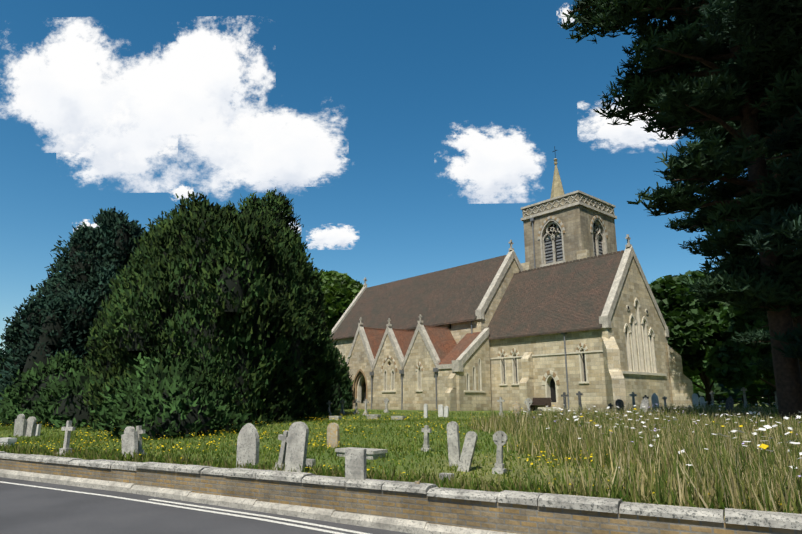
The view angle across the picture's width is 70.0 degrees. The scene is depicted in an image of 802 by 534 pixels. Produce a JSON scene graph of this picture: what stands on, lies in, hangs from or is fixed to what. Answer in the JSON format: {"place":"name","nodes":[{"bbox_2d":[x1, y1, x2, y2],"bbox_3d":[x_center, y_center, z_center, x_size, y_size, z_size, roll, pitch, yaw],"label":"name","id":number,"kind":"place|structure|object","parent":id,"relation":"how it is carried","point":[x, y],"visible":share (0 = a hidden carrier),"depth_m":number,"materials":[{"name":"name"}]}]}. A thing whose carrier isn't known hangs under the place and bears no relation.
{"place":"outdoors","nodes":[
{"label":"outdoors","id":0,"kind":"place"},
{"bbox_2d":[0,17,140,152],"bbox_3d":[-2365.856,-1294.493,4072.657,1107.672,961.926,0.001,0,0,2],"label":"cloud","id":1,"kind":"structure","parent":0,"point":[60,88],"depth_m":4072.55,"materials":[{"name":"white"}]},
{"bbox_2d":[73,219,97,231],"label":"cloud","id":2,"kind":"structure","parent":0,"point":[88,223],"depth_m":4236.36,"materials":[{"name":"white"}]},
{"bbox_2d":[56,136,177,190],"bbox_3d":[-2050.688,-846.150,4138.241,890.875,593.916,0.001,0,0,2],"label":"cloud","id":3,"kind":"structure","parent":0,"point":[91,173],"depth_m":4137.46,"materials":[{"name":"white"}]},
{"bbox_2d":[65,52,253,192],"bbox_3d":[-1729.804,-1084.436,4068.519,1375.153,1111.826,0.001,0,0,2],"label":"cloud","id":4,"kind":"structure","parent":0,"point":[174,97],"depth_m":4067.58,"materials":[{"name":"white"}]},
{"bbox_2d":[169,185,194,199],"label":"cloud","id":5,"kind":"structure","parent":0,"point":[181,190],"depth_m":4230.11,"materials":[{"name":"white"}]},
{"bbox_2d":[0,477,410,533],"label":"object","id":6,"kind":"structure","parent":0,"point":[29,510],"depth_m":9.57,"materials":[{"name":"paint"}]},
{"bbox_2d":[0,481,369,533],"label":"road markings","id":7,"kind":"object","parent":6,"relation":"on","point":[323,530],"visible":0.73,"depth_m":9.94,"materials":[{"name":"paint"}]},
{"bbox_2d":[153,17,274,135],"bbox_3d":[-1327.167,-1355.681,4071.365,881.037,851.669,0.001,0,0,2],"label":"cloud","id":8,"kind":"structure","parent":0,"point":[201,44],"depth_m":4068.28,"materials":[{"name":"white"}]},
{"bbox_2d":[0,469,515,533],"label":"kerb","id":9,"kind":"structure","parent":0,"point":[389,523],"depth_m":10.16,"materials":[{"name":"grey concrete"}]},
{"bbox_2d":[176,108,348,197],"bbox_3d":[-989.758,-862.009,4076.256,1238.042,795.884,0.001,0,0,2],"label":"cloud","id":10,"kind":"structure","parent":0,"point":[292,149],"depth_m":4073.31,"materials":[{"name":"white"}]},
{"bbox_2d":[301,153,346,186],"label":"cloud","id":11,"kind":"structure","parent":0,"point":[337,166],"depth_m":4075.49,"materials":[{"name":"white"}]},
{"bbox_2d":[306,224,358,249],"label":"cloud","id":12,"kind":"structure","parent":0,"point":[344,236],"depth_m":4151.49,"materials":[{"name":"white"}]},
{"bbox_2d":[0,0,762,397],"label":"sky","id":13,"kind":"structure","parent":0,"point":[403,77],"materials":[{"name":"blue"}]},
{"bbox_2d":[0,401,784,519],"bbox_3d":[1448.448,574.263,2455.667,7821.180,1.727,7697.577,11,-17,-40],"label":"ground","id":14,"kind":"structure","parent":0,"point":[417,468],"depth_m":16.52,"materials":[{"name":"green plant"}]},
{"bbox_2d":[0,437,16,445],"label":"tomb slab","id":15,"kind":"structure","parent":14,"relation":"on","point":[7,440],"depth_m":17.10,"materials":[{"name":"grey stone"}]},
{"bbox_2d":[13,414,26,436],"bbox_3d":[-14.507,6.148,21.821,0.473,1.070,0.110,-5,-11,19],"label":"gravestone","id":16,"kind":"object","parent":14,"relation":"on","point":[20,426],"visible":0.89,"depth_m":21.78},
{"bbox_2d":[25,417,35,436],"bbox_3d":[-14.134,6.198,21.828,0.379,0.976,0.110,-3,-15,20],"label":"round headstone","id":17,"kind":"object","parent":14,"relation":"on","point":[30,425],"visible":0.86,"depth_m":21.80,"materials":[{"name":"grey stone"}]},
{"bbox_2d":[34,424,41,435],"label":"gravestone","id":18,"kind":"object","parent":14,"relation":"on","point":[37,431],"visible":0.5,"depth_m":21.86,"materials":[{"name":"grey stone"}]},
{"bbox_2d":[56,421,75,455],"bbox_3d":[-8.463,4.450,14.509,0.421,1.087,0.266,-6,-14,24],"label":"headstone cross","id":19,"kind":"object","parent":14,"relation":"on","point":[68,428],"visible":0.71,"depth_m":14.50,"materials":[{"name":"stone"}]},
{"bbox_2d":[0,207,145,416],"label":"cypress tree","id":20,"kind":"object","parent":14,"relation":"on","point":[75,293],"depth_m":32.22,"materials":[{"name":"green plant"}]},
{"bbox_2d":[0,347,253,439],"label":"shrubs","id":21,"kind":"object","parent":14,"relation":"on","point":[146,391],"depth_m":22.12,"materials":[{"name":"green plant"}]},
{"bbox_2d":[121,426,137,456],"bbox_3d":[-6.403,4.284,13.538,0.395,1.021,0.110,-19,-23,17],"label":"gravestone","id":22,"kind":"object","parent":14,"relation":"on","point":[129,437],"visible":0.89,"depth_m":13.55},
{"bbox_2d":[136,425,146,455],"bbox_3d":[-6.297,4.303,13.777,0.325,0.945,0.206,-13,-17,19],"label":"headstone cross","id":23,"kind":"object","parent":14,"relation":"on","point":[140,432],"visible":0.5,"depth_m":13.79,"materials":[{"name":"stone"}]},
{"bbox_2d":[82,187,353,431],"bbox_3d":[-9.889,2.080,34.533,14.789,15.225,22.513,-2,-13,9],"label":"yew tree","id":24,"kind":"object","parent":14,"relation":"on","point":[302,316],"depth_m":25.70,"materials":[{"name":"green plant"}]},
{"bbox_2d":[236,423,258,467],"bbox_3d":[-3.106,3.776,11.627,0.481,1.177,0.110,-6,-12,24],"label":"gothic headstone","id":25,"kind":"object","parent":14,"relation":"on","point":[248,443],"visible":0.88,"depth_m":11.60,"materials":[{"name":"stone"}]},
{"bbox_2d":[275,430,287,469],"bbox_3d":[-2.290,3.681,11.061,0.312,1.022,0.197,6,-5,32],"label":"headstone cross","id":26,"kind":"object","parent":14,"relation":"on","point":[283,439],"visible":0.46,"depth_m":11.04,"materials":[{"name":"stone"}]},
{"bbox_2d":[285,422,308,471],"bbox_3d":[-1.969,3.544,10.743,0.381,1.250,0.110,-2,-16,20],"label":"round headstone","id":27,"kind":"object","parent":14,"relation":"on","point":[297,445],"visible":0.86,"depth_m":10.73,"materials":[{"name":"stone"}]},
{"bbox_2d":[306,459,315,466],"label":"gravestone","id":28,"kind":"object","parent":14,"relation":"on","point":[308,461],"depth_m":11.73,"materials":[{"name":"grey stone"}]},
{"bbox_2d":[327,423,339,447],"bbox_3d":[-1.871,4.771,15.820,0.339,0.916,0.110,-8,-15,24],"label":"round headstone","id":29,"kind":"object","parent":14,"relation":"on","point":[333,436],"visible":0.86,"depth_m":15.80,"materials":[{"name":"beige stone"}]},
{"bbox_2d":[329,416,341,419],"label":"tomb slab","id":30,"kind":"structure","parent":14,"relation":"on","point":[336,417],"depth_m":27.87,"materials":[{"name":"grey stone"}]},
{"bbox_2d":[319,270,362,333],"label":"broadleaf tree","id":31,"kind":"object","parent":14,"relation":"on","point":[341,291],"visible":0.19,"depth_m":69.03,"materials":[{"name":"green plant"}]},
{"bbox_2d":[339,399,344,413],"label":"headstone cross","id":32,"kind":"object","parent":14,"relation":"on","point":[342,402],"visible":0.88,"depth_m":33.25,"materials":[{"name":"grey stone"}]},
{"bbox_2d":[330,343,354,408],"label":"bush","id":33,"kind":"object","parent":14,"relation":"on","point":[346,394],"depth_m":48.55,"materials":[{"name":"green plant"}]},
{"bbox_2d":[345,448,365,479],"bbox_3d":[-0.759,3.496,9.610,0.345,0.854,0.110,-5,-12,21],"label":"gravestone","id":34,"kind":"object","parent":14,"relation":"on","point":[355,464],"visible":0.64,"depth_m":9.60,"materials":[{"name":"stone"}]},
{"bbox_2d":[353,399,358,413],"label":"headstone cross","id":35,"kind":"object","parent":14,"relation":"on","point":[355,401],"visible":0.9,"depth_m":33.33,"materials":[{"name":"grey stone"}]},
{"bbox_2d":[347,333,372,402],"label":"church aisle bay walls","id":36,"kind":"structure","parent":14,"relation":"on","point":[358,360],"depth_m":49.50,"materials":[{"name":"stone"}]},
{"bbox_2d":[335,447,386,459],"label":"tomb slab","id":37,"kind":"structure","parent":14,"relation":"on","point":[372,453],"depth_m":12.74,"materials":[{"name":"stone"}]},
{"bbox_2d":[363,399,368,414],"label":"headstone cross","id":38,"kind":"object","parent":14,"relation":"on","point":[365,411],"visible":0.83,"depth_m":32.40,"materials":[{"name":"grey stone"}]},
{"bbox_2d":[366,414,380,418],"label":"tomb slab","id":39,"kind":"structure","parent":14,"relation":"on","point":[373,416],"depth_m":28.87,"materials":[{"name":"grey stone"}]},
{"bbox_2d":[383,398,388,412],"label":"cross gravestone","id":40,"kind":"object","parent":14,"relation":"on","point":[386,400],"visible":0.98,"depth_m":34.48,"materials":[{"name":"beige stone"}]},
{"bbox_2d":[373,334,401,402],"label":"church aisle bay walls","id":41,"kind":"structure","parent":14,"relation":"on","point":[379,395],"depth_m":46.51,"materials":[{"name":"stone"}]},
{"bbox_2d":[0,409,781,504],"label":"buttercup flowers","id":42,"kind":"object","parent":14,"relation":"on","point":[47,424],"visible":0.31,"depth_m":17.77,"materials":[{"name":"yellow plant"}]},
{"bbox_2d":[391,416,405,419],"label":"tomb slab","id":43,"kind":"structure","parent":14,"relation":"on","point":[398,417],"depth_m":27.85,"materials":[{"name":"stone"}]},
{"bbox_2d":[0,458,801,533],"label":"brick wall","id":44,"kind":"structure","parent":14,"relation":"on","point":[509,517],"depth_m":8.84,"materials":[{"name":"brown brick"}]},
{"bbox_2d":[0,451,801,529],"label":"wall cap","id":45,"kind":"object","parent":44,"relation":"on","point":[783,520],"visible":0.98,"depth_m":8.29,"materials":[{"name":"grey stone"}]},
{"bbox_2d":[0,443,801,515],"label":"wall fringe grass","id":46,"kind":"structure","parent":14,"relation":"on","point":[444,482],"depth_m":9.75,"materials":[{"name":"green plant"}]},
{"bbox_2d":[403,332,435,403],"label":"church aisle bay walls","id":47,"kind":"structure","parent":14,"relation":"on","point":[419,352],"depth_m":43.61,"materials":[{"name":"stone"}]},
{"bbox_2d":[424,404,427,417],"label":"gravestone","id":48,"kind":"object","parent":14,"relation":"on","point":[425,410],"visible":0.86,"depth_m":28.87,"materials":[{"name":"grey stone"}]},
{"bbox_2d":[421,425,431,451],"bbox_3d":[0.629,4.363,14.244,0.242,0.814,0.153,-4,-11,30],"label":"headstone cross","id":49,"kind":"object","parent":14,"relation":"on","point":[426,430],"visible":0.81,"depth_m":14.22,"materials":[{"name":"stone"}]},
{"bbox_2d":[438,405,443,416],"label":"gravestone","id":50,"kind":"object","parent":14,"relation":"on","point":[440,411],"visible":0.86,"depth_m":29.25,"materials":[{"name":"grey stone"}]},
{"bbox_2d":[444,406,448,416],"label":"gravestone","id":51,"kind":"object","parent":14,"relation":"on","point":[446,411],"visible":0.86,"depth_m":28.92,"materials":[{"name":"grey stone"}]},
{"bbox_2d":[439,473,453,479],"bbox_3d":[0.787,3.725,9.833,0.222,0.348,0.133,-7,-15,29],"label":"grave marker","id":52,"kind":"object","parent":14,"relation":"on","point":[442,474],"depth_m":9.83,"materials":[{"name":"grey stone"}]},
{"bbox_2d":[447,421,460,465],"bbox_3d":[1.097,3.771,11.827,0.229,1.131,0.110,-9,-16,23],"label":"round headstone","id":53,"kind":"object","parent":14,"relation":"on","point":[454,452],"visible":0.86,"depth_m":11.81,"materials":[{"name":"stone"}]},
{"bbox_2d":[437,336,491,410],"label":"church aisle bay walls","id":54,"kind":"structure","parent":14,"relation":"on","point":[473,401],"depth_m":41.48,"materials":[{"name":"stone"}]},
{"bbox_2d":[364,325,480,364],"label":"aisle roof","id":55,"kind":"structure","parent":54,"relation":"on","point":[448,348],"depth_m":45.21,"materials":[{"name":"red tile"}]},
{"bbox_2d":[457,431,477,471],"bbox_3d":[1.280,3.709,11.158,0.217,1.018,0.110,9,-14,27],"label":"round headstone","id":56,"kind":"object","parent":14,"relation":"on","point":[468,450],"visible":0.86,"depth_m":11.13,"materials":[{"name":"stone"}]},
{"bbox_2d":[492,431,507,473],"bbox_3d":[1.846,3.565,10.723,0.277,0.971,0.164,-3,-13,30],"label":"celtic cross gravestone","id":57,"kind":"object","parent":14,"relation":"on","point":[499,437],"visible":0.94,"depth_m":10.71,"materials":[{"name":"stone"}]},
{"bbox_2d":[497,397,504,416],"bbox_3d":[5.043,7.178,28.881,0.364,1.202,0.230,-7,-15,29],"label":"headstone cross","id":58,"kind":"object","parent":14,"relation":"on","point":[500,400],"visible":0.54,"depth_m":28.88,"materials":[{"name":"grey stone"}]},
{"bbox_2d":[364,221,647,401],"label":"dark church openings","id":59,"kind":"object","parent":14,"relation":"on","point":[553,390],"visible":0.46,"depth_m":48.83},
{"bbox_2d":[512,402,520,415],"bbox_3d":[5.862,7.346,29.057,0.387,0.980,0.110,-7,-15,29],"label":"gravestone","id":60,"kind":"object","parent":14,"relation":"on","point":[516,405],"visible":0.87,"depth_m":29.04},
{"bbox_2d":[344,249,693,411],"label":"buttresses","id":61,"kind":"structure","parent":14,"relation":"on","point":[681,385],"depth_m":39.96,"materials":[{"name":"beige stone"}]},
{"bbox_2d":[524,398,532,414],"bbox_3d":[6.415,7.155,28.777,0.404,1.115,0.255,-7,-15,29],"label":"celtic cross gravestone","id":62,"kind":"object","parent":14,"relation":"on","point":[528,402],"visible":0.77,"depth_m":28.80,"materials":[{"name":"grey stone"}]},
{"bbox_2d":[530,398,550,410],"bbox_3d":[9.393,9.350,38.769,0.460,1.000,1.500,11,-17,-40],"label":"bench","id":63,"kind":"object","parent":14,"relation":"on","point":[543,401],"visible":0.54,"depth_m":38.89,"materials":[{"name":"brown wood"}]},
{"bbox_2d":[561,392,567,411],"bbox_3d":[8.655,7.285,30.241,0.361,1.318,0.228,-7,-15,29],"label":"headstone cross","id":64,"kind":"object","parent":14,"relation":"on","point":[564,395],"visible":0.62,"depth_m":30.24,"materials":[{"name":"stone"}]},
{"bbox_2d":[576,391,583,411],"bbox_3d":[9.526,7.319,30.491,0.322,1.373,0.203,-7,-15,29],"label":"headstone cross","id":65,"kind":"object","parent":14,"relation":"on","point":[579,393],"visible":0.6,"depth_m":30.51,"materials":[{"name":"stone"}]},
{"bbox_2d":[615,399,623,411],"bbox_3d":[10.640,6.998,27.823,0.372,1.139,0.110,-7,-15,29],"label":"round headstone","id":66,"kind":"object","parent":14,"relation":"on","point":[619,402],"visible":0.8,"depth_m":27.84,"materials":[{"name":"stone"}]},
{"bbox_2d":[459,402,801,513],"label":"meadow grass stalks","id":67,"kind":"object","parent":14,"relation":"on","point":[730,475],"visible":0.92,"depth_m":10.58,"materials":[{"name":"green plant"}]},
{"bbox_2d":[629,392,636,407],"bbox_3d":[12.136,7.184,29.853,0.358,1.330,0.226,-7,-15,29],"label":"headstone cross","id":68,"kind":"object","parent":14,"relation":"on","point":[633,395],"visible":0.5,"depth_m":29.87,"materials":[{"name":"grey stone"}]},
{"bbox_2d":[639,398,648,413],"bbox_3d":[9.370,5.696,22.227,0.265,1.310,0.110,11,-14,32],"label":"gravestone","id":69,"kind":"object","parent":14,"relation":"on","point":[645,402],"visible":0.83,"depth_m":22.26,"materials":[{"name":"grey stone"}]},
{"bbox_2d":[651,393,658,408],"bbox_3d":[13.126,7.164,29.553,0.330,1.327,0.110,-7,-15,29],"label":"gothic headstone","id":70,"kind":"object","parent":14,"relation":"on","point":[654,399],"visible":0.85,"depth_m":29.57,"materials":[{"name":"grey stone"}]},
{"bbox_2d":[509,401,801,484],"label":"daisies","id":71,"kind":"object","parent":14,"relation":"on","point":[768,427],"visible":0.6,"depth_m":13.08,"materials":[{"name":"white plant"}]},
{"bbox_2d":[522,405,794,461],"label":"yellow wildflowers","id":72,"kind":"object","parent":14,"relation":"on","point":[764,446],"visible":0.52,"depth_m":11.28,"materials":[{"name":"yellow plant"}]},
{"bbox_2d":[532,403,801,476],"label":"wildflowers","id":73,"kind":"object","parent":14,"relation":"on","point":[679,431],"visible":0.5,"depth_m":13.37,"materials":[{"name":"purple plant"}]},
{"bbox_2d":[649,270,725,406],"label":"broadleaf tree","id":74,"kind":"object","parent":14,"relation":"on","point":[691,322],"depth_m":53.62,"materials":[{"name":"green plant"}]},
{"bbox_2d":[692,394,698,407],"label":"gravestone","id":75,"kind":"object","parent":14,"relation":"on","point":[695,399],"visible":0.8,"depth_m":27.95,"materials":[{"name":"grey stone"}]},
{"bbox_2d":[699,397,704,405],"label":"gravestone","id":76,"kind":"object","parent":14,"relation":"on","point":[701,400],"visible":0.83,"depth_m":32.88,"materials":[{"name":"grey stone"}]},
{"bbox_2d":[709,391,714,408],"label":"headstone cross","id":77,"kind":"object","parent":14,"relation":"on","point":[712,393],"visible":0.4,"depth_m":49.49,"materials":[{"name":"grey stone"}]},
{"bbox_2d":[690,375,766,401],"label":"bush","id":78,"kind":"object","parent":14,"relation":"on","point":[697,379],"depth_m":125.02,"materials":[{"name":"green plant"}]},
{"bbox_2d":[725,396,733,414],"bbox_3d":[11.089,5.004,19.410,0.233,1.268,0.110,6,-14,32],"label":"gravestone","id":79,"kind":"object","parent":14,"relation":"on","point":[730,401],"visible":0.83,"depth_m":19.44,"materials":[{"name":"stone"}]},
{"bbox_2d":[695,380,775,407],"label":"hedge tree","id":80,"kind":"object","parent":14,"relation":"on","point":[721,388],"visible":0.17,"depth_m":69.49,"materials":[{"name":"green plant"}]},
{"bbox_2d":[698,395,774,407],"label":"fence","id":81,"kind":"object","parent":14,"relation":"on","point":[742,399],"visible":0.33,"depth_m":56.45,"materials":[{"name":"brown wood"}]},
{"bbox_2d":[703,302,775,388],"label":"broadleaf tree","id":82,"kind":"object","parent":14,"relation":"on","point":[728,361],"depth_m":48.37,"materials":[{"name":"green plant"}]},
{"bbox_2d":[741,387,748,407],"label":"headstone cross","id":83,"kind":"object","parent":14,"relation":"on","point":[744,396],"visible":0.73,"depth_m":49.40,"materials":[{"name":"grey stone"}]},
{"bbox_2d":[734,397,772,405],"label":"shrubs","id":84,"kind":"object","parent":14,"relation":"on","point":[758,401],"depth_m":187.54,"materials":[{"name":"green plant"}]},
{"bbox_2d":[755,374,775,401],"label":"broadleaf tree","id":85,"kind":"object","parent":14,"relation":"on","point":[761,382],"depth_m":119.76,"materials":[{"name":"green plant"}]},
{"bbox_2d":[761,373,775,385],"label":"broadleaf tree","id":86,"kind":"object","parent":14,"relation":"on","point":[769,379],"depth_m":63.91,"materials":[{"name":"green plant"}]},
{"bbox_2d":[775,391,777,407],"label":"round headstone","id":87,"kind":"object","parent":14,"relation":"on","point":[776,403],"visible":0.31,"depth_m":49.33,"materials":[{"name":"stone"}]},
{"bbox_2d":[332,258,519,363],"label":"church nave walls","id":88,"kind":"structure","parent":0,"point":[460,331],"depth_m":45.98,"materials":[{"name":"beige stone"}]},
{"bbox_2d":[330,250,623,339],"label":"church roofs","id":89,"kind":"structure","parent":88,"relation":"on","point":[568,296],"depth_m":45.52,"materials":[{"name":"brown tile"}]},
{"bbox_2d":[331,234,668,371],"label":"church copings","id":90,"kind":"object","parent":88,"relation":"on","point":[605,317],"visible":0.79,"depth_m":43.49,"materials":[{"name":"beige stone"}]},
{"bbox_2d":[452,131,486,150],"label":"cloud","id":91,"kind":"structure","parent":0,"point":[461,146],"depth_m":4182.97,"materials":[{"name":"white"}]},
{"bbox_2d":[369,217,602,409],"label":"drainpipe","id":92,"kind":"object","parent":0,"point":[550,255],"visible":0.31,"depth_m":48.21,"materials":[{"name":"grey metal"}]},
{"bbox_2d":[446,126,543,203],"bbox_3d":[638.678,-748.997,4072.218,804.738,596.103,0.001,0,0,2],"label":"cloud","id":93,"kind":"structure","parent":0,"point":[490,169],"depth_m":4071.24,"materials":[{"name":"white"}]},
{"bbox_2d":[556,3,574,22],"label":"cloud","id":94,"kind":"structure","parent":0,"point":[564,10],"depth_m":4086.24,"materials":[{"name":"white"}]},
{"bbox_2d":[523,205,616,269],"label":"church tower walls","id":95,"kind":"structure","parent":0,"point":[576,223],"depth_m":47.98,"materials":[{"name":"beige stone"}]},
{"bbox_2d":[550,158,564,198],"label":"spire","id":96,"kind":"structure","parent":95,"relation":"on","point":[557,189],"depth_m":54.65,"materials":[{"name":"beige stone"}]},
{"bbox_2d":[520,190,616,220],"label":"tower parapet","id":97,"kind":"structure","parent":95,"relation":"on","point":[567,200],"depth_m":49.04,"materials":[{"name":"beige stone"}]},
{"bbox_2d":[538,215,607,266],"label":"window surrounds","id":98,"kind":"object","parent":95,"relation":"attached to","point":[597,220],"depth_m":48.95,"materials":[{"name":"beige stone"}]},
{"bbox_2d":[489,257,671,401],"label":"church chancel walls","id":99,"kind":"structure","parent":0,"point":[640,386],"depth_m":38.93,"materials":[{"name":"beige stone"}]},
{"bbox_2d":[352,298,666,411],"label":"church dressings","id":100,"kind":"structure","parent":99,"relation":"attached to","point":[550,374],"depth_m":39.34,"materials":[{"name":"beige stone"}]},
{"bbox_2d":[504,350,585,382],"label":"lancet windows","id":101,"kind":"structure","parent":99,"relation":"in","point":[583,366],"depth_m":37.60,"materials":[{"name":"glass"}]},
{"bbox_2d":[577,96,677,151],"bbox_3d":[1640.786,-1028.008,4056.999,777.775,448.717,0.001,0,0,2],"label":"cloud","id":102,"kind":"structure","parent":0,"point":[635,134],"depth_m":4060.46,"materials":[{"name":"white"}]},
{"bbox_2d":[650,132,682,145],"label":"cloud","id":103,"kind":"structure","parent":0,"point":[664,141],"depth_m":4153.96,"materials":[{"name":"white"}]},
{"bbox_2d":[558,0,801,422],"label":"pine tree","id":104,"kind":"object","parent":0,"point":[672,97],"depth_m":18.08,"materials":[{"name":"green plant"}]},
{"bbox_2d":[599,0,801,361],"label":"cedar tree","id":105,"kind":"object","parent":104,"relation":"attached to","point":[785,235],"depth_m":15.80,"materials":[{"name":"green plant"}]},
{"bbox_2d":[663,19,801,377],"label":"pine tree","id":106,"kind":"object","parent":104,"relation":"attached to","point":[677,226],"depth_m":34.51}
]}

